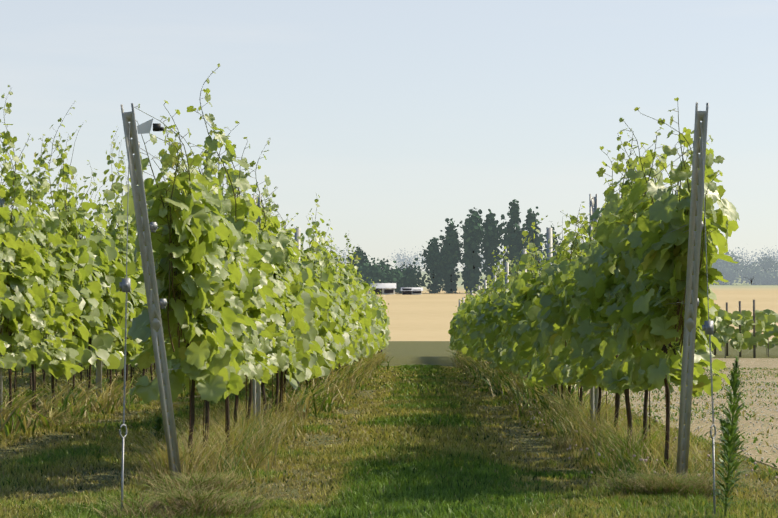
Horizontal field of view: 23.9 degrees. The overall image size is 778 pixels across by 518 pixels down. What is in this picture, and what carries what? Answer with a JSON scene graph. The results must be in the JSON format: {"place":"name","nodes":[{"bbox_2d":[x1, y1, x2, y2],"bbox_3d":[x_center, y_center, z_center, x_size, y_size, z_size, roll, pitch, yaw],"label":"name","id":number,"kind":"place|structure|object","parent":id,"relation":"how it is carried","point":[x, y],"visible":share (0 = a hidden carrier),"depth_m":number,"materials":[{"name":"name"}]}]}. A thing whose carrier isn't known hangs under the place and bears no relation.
{"place":"outdoors","nodes":[
{"label":"outdoors","id":0,"kind":"place"},
{"bbox_2d":[0,347,777,517],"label":"grass","id":1,"kind":"structure","parent":0,"point":[413,460],"depth_m":10.98,"materials":[{"name":"green plant"}]},
{"bbox_2d":[0,341,777,517],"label":"dirt ground","id":2,"kind":"structure","parent":0,"point":[402,353],"depth_m":14.58,"materials":[{"name":"brown soil"}]},
{"bbox_2d":[0,199,4,426],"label":"post","id":3,"kind":"object","parent":2,"relation":"on","point":[2,201],"visible":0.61,"depth_m":13.94,"materials":[{"name":"metal"}]},
{"bbox_2d":[96,231,102,397],"bbox_3d":[-2.897,0.676,18.360,0.058,1.920,0.043,0,-2,1],"label":"post","id":4,"kind":"object","parent":2,"relation":"on","point":[99,372],"visible":0.23,"depth_m":18.32,"materials":[{"name":"metal"}]},
{"bbox_2d":[121,103,181,482],"bbox_3d":[-1.082,0.288,8.517,0.062,1.865,1.411,0,-2,3],"label":"end post","id":5,"kind":"object","parent":2,"relation":"on","point":[142,223],"visible":0.98,"depth_m":8.38,"materials":[{"name":"metal"}]},
{"bbox_2d":[137,119,163,133],"bbox_3d":[-1.028,-0.572,7.913,0.115,0.070,0.024,0,-2,1],"label":"wire tag","id":6,"kind":"object","parent":5,"relation":"attached to","point":[144,128],"visible":1,"depth_m":7.91,"materials":[{"name":"plastic"}]},
{"bbox_2d":[253,194,260,428],"bbox_3d":[-0.974,0.482,13.526,0.058,1.920,0.044,0,-2,1],"label":"post","id":7,"kind":"object","parent":2,"relation":"on","point":[257,389],"visible":0.23,"depth_m":13.49,"materials":[{"name":"metal"}]},
{"bbox_2d":[294,228,300,397],"bbox_3d":[-0.898,0.659,17.928,0.064,1.920,0.042,0,-2,1],"label":"post","id":8,"kind":"object","parent":2,"relation":"on","point":[298,232],"visible":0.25,"depth_m":17.95,"materials":[{"name":"metal"}]},
{"bbox_2d":[8,332,676,477],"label":"vine trunks","id":9,"kind":"object","parent":2,"relation":"on","point":[664,349],"visible":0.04,"depth_m":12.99,"materials":[{"name":"brown wood"}]},
{"bbox_2d":[0,66,720,352],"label":"vine shoots","id":10,"kind":"object","parent":9,"relation":"attached to","point":[678,310],"visible":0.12,"depth_m":10.80,"materials":[{"name":"green plant"}]},
{"bbox_2d":[10,121,587,389],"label":"vine leaves","id":11,"kind":"object","parent":10,"relation":"attached to","point":[517,332],"visible":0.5,"depth_m":18.48,"materials":[{"name":"green plant"}]},
{"bbox_2d":[0,64,739,403],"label":"vine leaves","id":12,"kind":"object","parent":10,"relation":"attached to","point":[242,320],"visible":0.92,"depth_m":10.12,"materials":[{"name":"green plant"}]},
{"bbox_2d":[3,406,766,517],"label":"grass tufts","id":13,"kind":"object","parent":2,"relation":"on","point":[185,498],"visible":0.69,"depth_m":8.47,"materials":[{"name":"green plant"}]},
{"bbox_2d":[119,126,715,515],"bbox_3d":[0.409,0.927,23.729,2.590,1.711,32.225,0,-2,1],"label":"anchor wire","id":14,"kind":"object","parent":2,"relation":"on","point":[707,326],"visible":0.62,"depth_m":7.72,"materials":[{"name":"silver metal"}]},
{"bbox_2d":[0,290,679,350],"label":"grape bunches","id":15,"kind":"object","parent":14,"relation":"on","point":[662,306],"depth_m":9.11,"materials":[{"name":"green plant"}]},
{"bbox_2d":[352,246,493,360],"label":"vine leaves","id":16,"kind":"object","parent":2,"relation":"on","point":[464,338],"visible":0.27,"depth_m":41.49,"materials":[{"name":"green plant"}]},
{"bbox_2d":[146,356,757,516],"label":"horseweed","id":17,"kind":"object","parent":2,"relation":"on","point":[729,428],"visible":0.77,"depth_m":7.50,"materials":[{"name":"green plant"}]},
{"bbox_2d":[505,262,508,291],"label":"post","id":18,"kind":"object","parent":2,"relation":"on","point":[506,266],"visible":0.1,"depth_m":26.68,"materials":[{"name":"metal"}]},
{"bbox_2d":[522,249,526,379],"bbox_3d":[1.645,0.834,22.282,0.060,1.920,0.036,0,-2,1],"label":"post","id":19,"kind":"object","parent":2,"relation":"on","point":[523,252],"visible":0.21,"depth_m":22.30,"materials":[{"name":"metal"}]},
{"bbox_2d":[546,228,553,393],"bbox_3d":[1.571,0.657,17.880,0.069,1.921,0.050,0,-2,1],"label":"post","id":20,"kind":"object","parent":2,"relation":"on","point":[549,232],"visible":0.27,"depth_m":17.89,"materials":[{"name":"metal"}]},
{"bbox_2d":[589,194,598,425],"bbox_3d":[1.506,0.480,13.486,0.058,1.920,0.047,0,-2,1],"label":"post","id":21,"kind":"object","parent":2,"relation":"on","point":[592,210],"visible":0.21,"depth_m":13.45,"materials":[{"name":"metal"}]},
{"bbox_2d":[676,102,708,478],"bbox_3d":[1.390,0.287,8.477,0.058,1.861,1.408,0,-2,5],"label":"end post","id":22,"kind":"object","parent":2,"relation":"on","point":[695,223],"visible":1,"depth_m":8.35,"materials":[{"name":"metal"}]},
{"bbox_2d":[712,300,768,357],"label":"trellis posts","id":23,"kind":"object","parent":2,"relation":"on","point":[740,352],"visible":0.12,"depth_m":59.09,"materials":[{"name":"grey wood"}]},
{"bbox_2d":[0,0,777,270],"label":"sky","id":24,"kind":"structure","parent":0,"point":[404,118],"materials":[{"name":"blue"}]},
{"bbox_2d":[369,271,777,340],"bbox_3d":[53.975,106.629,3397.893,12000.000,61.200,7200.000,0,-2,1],"label":"wheat field","id":25,"kind":"structure","parent":0,"point":[426,315],"depth_m":335.14,"materials":[{"name":"beige plant"}]},
{"bbox_2d":[370,283,395,294],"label":"barn","id":26,"kind":"structure","parent":25,"relation":"on","point":[387,288],"depth_m":477.55,"materials":[{"name":"paint"}]},
{"bbox_2d":[401,287,422,294],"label":"barn","id":27,"kind":"structure","parent":25,"relation":"on","point":[411,290],"depth_m":473.88,"materials":[{"name":"paint"}]},
{"bbox_2d":[338,199,561,293],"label":"trees","id":28,"kind":"object","parent":25,"relation":"on","point":[444,261],"visible":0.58,"depth_m":496.93,"materials":[{"name":"green plant"}]},
{"bbox_2d":[357,227,776,290],"bbox_3d":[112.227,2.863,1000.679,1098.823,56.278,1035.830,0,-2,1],"label":"tree trunks","id":29,"kind":"object","parent":25,"relation":"on","point":[514,231],"visible":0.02,"depth_m":631.72,"materials":[{"name":"grey plant"}]},
{"bbox_2d":[326,244,777,271],"bbox_3d":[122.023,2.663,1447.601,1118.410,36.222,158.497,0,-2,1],"label":"distant trees","id":30,"kind":"object","parent":29,"relation":"attached to","point":[401,261],"visible":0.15,"depth_m":1435.78,"materials":[{"name":"green plant"}]},
{"bbox_2d":[541,247,777,284],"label":"distant trees","id":31,"kind":"object","parent":25,"relation":"on","point":[727,269],"visible":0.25,"depth_m":636.91,"materials":[{"name":"grey plant"}]},
{"bbox_2d":[560,358,777,467],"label":"dry field","id":32,"kind":"structure","parent":0,"point":[762,363],"depth_m":18.97,"materials":[{"name":"beige soil"}]},
{"bbox_2d":[494,379,777,477],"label":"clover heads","id":33,"kind":"object","parent":32,"relation":"on","point":[645,460],"visible":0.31,"depth_m":16.80,"materials":[{"name":"plant"}]},
{"bbox_2d":[565,367,777,472],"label":"dry field weeds","id":34,"kind":"object","parent":32,"relation":"on","point":[752,461],"visible":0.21,"depth_m":19.63,"materials":[{"name":"beige plant"}]},
{"bbox_2d":[679,309,777,351],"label":"distant grapevines","id":35,"kind":"object","parent":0,"point":[725,332],"visible":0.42,"depth_m":56.78,"materials":[{"name":"green plant"}]}
]}

